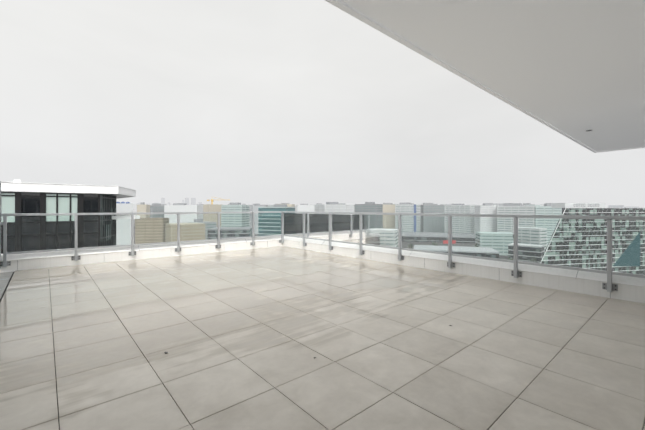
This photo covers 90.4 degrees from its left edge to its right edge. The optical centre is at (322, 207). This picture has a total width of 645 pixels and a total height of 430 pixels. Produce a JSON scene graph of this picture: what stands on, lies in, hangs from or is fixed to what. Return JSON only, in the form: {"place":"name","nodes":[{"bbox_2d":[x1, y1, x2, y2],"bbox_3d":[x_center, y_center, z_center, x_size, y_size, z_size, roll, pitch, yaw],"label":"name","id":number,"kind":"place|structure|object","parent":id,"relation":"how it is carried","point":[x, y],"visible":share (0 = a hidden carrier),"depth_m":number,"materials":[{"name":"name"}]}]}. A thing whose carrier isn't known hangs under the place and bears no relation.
{"place":"outdoors","nodes":[
{"label":"outdoors","id":0,"kind":"place"},
{"bbox_2d":[0,268,644,429],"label":"joint","id":1,"kind":"object","parent":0,"point":[53,340],"visible":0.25,"depth_m":3.42,"materials":[{"name":"black"}]},
{"bbox_2d":[0,246,644,429],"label":"terrace pavers","id":2,"kind":"object","parent":1,"relation":"on","point":[238,339],"visible":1,"depth_m":3.01,"materials":[{"name":"tile"}]},
{"bbox_2d":[0,272,12,298],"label":"screen curb","id":3,"kind":"structure","parent":2,"relation":"on","point":[4,283],"depth_m":5.93,"materials":[{"name":"concrete"}]},
{"bbox_2d":[0,181,0,268],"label":"privacy screen frame","id":4,"kind":"object","parent":3,"relation":"on","point":[0,220],"visible":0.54,"depth_m":6.71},
{"bbox_2d":[0,236,644,303],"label":"parapet","id":5,"kind":"structure","parent":2,"relation":"on","point":[632,289],"depth_m":7.02,"materials":[{"name":"white concrete"}]},
{"bbox_2d":[17,241,577,276],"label":"parapet panel joints","id":6,"kind":"object","parent":5,"relation":"in","point":[246,241],"visible":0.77,"depth_m":7.04,"materials":[{"name":"grey"}]},
{"bbox_2d":[3,213,611,291],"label":"rail posts","id":7,"kind":"object","parent":5,"relation":"on","point":[609,255],"visible":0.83,"depth_m":7.01,"materials":[{"name":"grey metal"}]},
{"bbox_2d":[0,211,644,277],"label":"railing","id":8,"kind":"object","parent":7,"relation":"attached to","point":[516,216],"visible":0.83,"depth_m":6.92,"materials":[{"name":"grey metal"}]},
{"bbox_2d":[8,213,644,272],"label":"glass rail panes","id":9,"kind":"object","parent":7,"relation":"attached to","point":[345,228],"visible":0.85,"depth_m":8.82,"materials":[{"name":"clear glass"}]},
{"bbox_2d":[0,240,617,290],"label":"post brackets","id":10,"kind":"object","parent":5,"relation":"attached to","point":[519,274],"visible":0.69,"depth_m":6.64,"materials":[{"name":"grey metal"}]},
{"bbox_2d":[0,242,615,289],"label":"rail bolts","id":11,"kind":"object","parent":10,"relation":"attached to","point":[254,244],"visible":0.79,"depth_m":6.71,"materials":[{"name":"grey metal"}]},
{"bbox_2d":[0,0,644,207],"label":"sky","id":12,"kind":"structure","parent":0,"point":[248,102],"materials":[{"name":"white"}]},
{"bbox_2d":[314,202,353,214],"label":"building","id":13,"kind":"structure","parent":0,"point":[331,207],"depth_m":359.96,"materials":[{"name":"grey"}]},
{"bbox_2d":[133,210,644,274],"bbox_3d":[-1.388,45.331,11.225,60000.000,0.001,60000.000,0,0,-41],"label":"city ground","id":14,"kind":"structure","parent":0,"point":[442,244],"depth_m":396.93,"materials":[{"name":"grey"}]},
{"bbox_2d":[1,192,99,253],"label":"neighbour block","id":15,"kind":"structure","parent":14,"relation":"on","point":[20,202],"depth_m":22.36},
{"bbox_2d":[1,180,135,198],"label":"roof","id":16,"kind":"structure","parent":15,"relation":"on","point":[116,191],"depth_m":22.79,"materials":[{"name":"white concrete"}]},
{"bbox_2d":[100,194,115,245],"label":"neighbour side mullions","id":17,"kind":"object","parent":15,"relation":"attached to","point":[111,219],"visible":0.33,"depth_m":25.90,"materials":[{"name":"black metal"}]},
{"bbox_2d":[101,194,115,245],"bbox_3d":[-17.474,10.142,26.130,1.531,22.378,3.607,0,0,-41],"label":"neighbour glass","id":18,"kind":"object","parent":15,"relation":"attached to","point":[108,220],"depth_m":26.19,"materials":[{"name":"black glass"}]},
{"bbox_2d":[112,215,139,218],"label":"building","id":19,"kind":"structure","parent":15,"relation":"attached to","point":[126,217],"depth_m":27.72,"materials":[{"name":"white"}]},
{"bbox_2d":[116,202,132,244],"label":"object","id":20,"kind":"structure","parent":14,"relation":"on","point":[124,207],"depth_m":168.51,"materials":[{"name":"grey"}]},
{"bbox_2d":[137,202,149,217],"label":"beige block","id":21,"kind":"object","parent":14,"relation":"on","point":[142,207],"visible":0.23,"depth_m":465.90,"materials":[{"name":"beige concrete"}]},
{"bbox_2d":[135,218,168,243],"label":"building","id":22,"kind":"structure","parent":14,"relation":"on","point":[146,234],"depth_m":329.13,"materials":[{"name":"brown concrete"}]},
{"bbox_2d":[150,203,163,217],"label":"building","id":23,"kind":"structure","parent":14,"relation":"on","point":[156,207],"depth_m":515.91,"materials":[{"name":"grey"}]},
{"bbox_2d":[164,203,202,222],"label":"building","id":24,"kind":"structure","parent":14,"relation":"on","point":[180,207],"depth_m":505.97,"materials":[{"name":"grey"}]},
{"bbox_2d":[165,223,204,241],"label":"building","id":25,"kind":"structure","parent":14,"relation":"on","point":[194,228],"depth_m":302.25,"materials":[{"name":"beige concrete"}]},
{"bbox_2d":[188,219,215,239],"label":"building","id":26,"kind":"structure","parent":14,"relation":"on","point":[208,225],"depth_m":344.04,"materials":[{"name":"grey concrete"}]},
{"bbox_2d":[203,204,220,226],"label":"building","id":27,"kind":"structure","parent":14,"relation":"on","point":[211,208],"depth_m":430.85,"materials":[{"name":"beige concrete"}]},
{"bbox_2d":[207,227,251,238],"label":"building","id":28,"kind":"structure","parent":14,"relation":"on","point":[226,233],"depth_m":261.30,"materials":[{"name":"grey"}]},
{"bbox_2d":[221,203,249,226],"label":"building","id":29,"kind":"structure","parent":14,"relation":"on","point":[236,207],"depth_m":403.58,"materials":[{"name":"grey"}]},
{"bbox_2d":[251,204,264,233],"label":"grey block","id":30,"kind":"structure","parent":14,"relation":"on","point":[254,208],"depth_m":558.42,"materials":[{"name":"grey"}]},
{"bbox_2d":[249,204,267,226],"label":"block","id":31,"kind":"structure","parent":14,"relation":"on","point":[250,213],"depth_m":767.58,"materials":[{"name":"grey"}]},
{"bbox_2d":[258,204,294,235],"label":"building","id":32,"kind":"structure","parent":14,"relation":"on","point":[267,218],"depth_m":338.94,"materials":[{"name":"grey"}]},
{"bbox_2d":[281,203,294,206],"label":"building","id":33,"kind":"structure","parent":14,"relation":"on","point":[290,205],"depth_m":641.00,"materials":[{"name":"beige"}]},
{"bbox_2d":[296,204,313,213],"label":"white block","id":34,"kind":"structure","parent":14,"relation":"on","point":[304,208],"depth_m":622.12,"materials":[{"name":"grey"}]},
{"bbox_2d":[355,202,382,228],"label":"office building","id":35,"kind":"structure","parent":14,"relation":"on","point":[371,207],"depth_m":406.18,"materials":[{"name":"grey"}]},
{"bbox_2d":[367,233,379,244],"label":"building","id":36,"kind":"structure","parent":14,"relation":"on","point":[374,240],"depth_m":249.36,"materials":[{"name":"grey"}]},
{"bbox_2d":[367,228,397,246],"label":"building","id":37,"kind":"structure","parent":14,"relation":"on","point":[385,232],"depth_m":272.23,"materials":[{"name":"grey"}]},
{"bbox_2d":[137,198,638,207],"bbox_3d":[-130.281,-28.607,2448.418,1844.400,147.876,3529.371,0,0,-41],"label":"skyline","id":38,"kind":"structure","parent":14,"relation":"on","point":[193,201],"depth_m":3251.85,"materials":[{"name":"grey"}]},
{"bbox_2d":[133,203,644,209],"bbox_3d":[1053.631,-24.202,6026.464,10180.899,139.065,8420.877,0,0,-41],"label":"ridge","id":39,"kind":"structure","parent":14,"relation":"on","point":[134,206],"depth_m":6043.89,"materials":[{"name":"grey"}]},
{"bbox_2d":[383,203,394,228],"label":"beige block","id":40,"kind":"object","parent":14,"relation":"on","point":[388,208],"visible":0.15,"depth_m":564.59,"materials":[{"name":"beige"}]},
{"bbox_2d":[420,203,444,232],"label":"building","id":41,"kind":"structure","parent":14,"relation":"on","point":[429,208],"depth_m":551.65,"materials":[{"name":"grey"}]},
{"bbox_2d":[402,232,475,242],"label":"mall podium","id":42,"kind":"object","parent":14,"relation":"on","point":[458,237],"depth_m":427.79,"materials":[{"name":"grey"}]},
{"bbox_2d":[443,240,455,243],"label":"red mall sign","id":43,"kind":"object","parent":14,"relation":"on","point":[453,242],"depth_m":398.71,"materials":[{"name":"red"}]},
{"bbox_2d":[414,245,499,258],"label":"podium","id":44,"kind":"object","parent":14,"relation":"on","point":[479,251],"visible":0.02,"depth_m":238.95,"materials":[{"name":"grey"}]},
{"bbox_2d":[444,204,479,232],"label":"building","id":45,"kind":"structure","parent":14,"relation":"on","point":[465,227],"depth_m":484.37,"materials":[{"name":"grey"}]},
{"bbox_2d":[408,242,536,262],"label":"street trees","id":46,"kind":"object","parent":14,"relation":"on","point":[533,259],"visible":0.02,"depth_m":320.10,"materials":[{"name":"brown plant"}]},
{"bbox_2d":[474,204,496,233],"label":"building","id":47,"kind":"structure","parent":14,"relation":"on","point":[490,223],"depth_m":440.67,"materials":[{"name":"grey"}]},
{"bbox_2d":[476,232,513,254],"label":"building","id":48,"kind":"structure","parent":14,"relation":"on","point":[482,236],"depth_m":307.65,"materials":[{"name":"grey"}]},
{"bbox_2d":[497,203,534,232],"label":"glass building","id":49,"kind":"structure","parent":14,"relation":"on","point":[514,208],"depth_m":416.37,"materials":[{"name":"grey"}]},
{"bbox_2d":[508,243,544,262],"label":"building","id":50,"kind":"structure","parent":14,"relation":"on","point":[527,254],"depth_m":267.60,"materials":[{"name":"grey"}]},
{"bbox_2d":[535,203,561,244],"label":"glass building","id":51,"kind":"structure","parent":14,"relation":"on","point":[546,209],"depth_m":393.54,"materials":[{"name":"grey"}]},
{"bbox_2d":[395,203,420,231],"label":"building","id":52,"kind":"structure","parent":0,"point":[406,208],"depth_m":529.15,"materials":[{"name":"grey"}]},
{"bbox_2d":[512,227,546,251],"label":"office building","id":53,"kind":"structure","parent":0,"point":[527,235],"depth_m":307.56,"materials":[{"name":"grey"}]},
{"bbox_2d":[523,203,540,205],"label":"block","id":54,"kind":"structure","parent":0,"point":[527,204],"depth_m":617.75,"materials":[{"name":"grey"}]},
{"bbox_2d":[540,203,644,273],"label":"building","id":55,"kind":"structure","parent":0,"point":[561,240],"depth_m":212.94,"materials":[{"name":"grey"}]},
{"bbox_3d":[3.684,-0.054,-1.652,14.785,2.870,0.300,0,0,-41],"label":"penthouse","id":56,"kind":"object","parent":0,"visible":0},
{"bbox_2d":[325,0,644,152],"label":"ceiling","id":57,"kind":"structure","parent":56,"relation":"on","point":[574,70],"depth_m":3.05,"materials":[{"name":"paint"}]}
]}

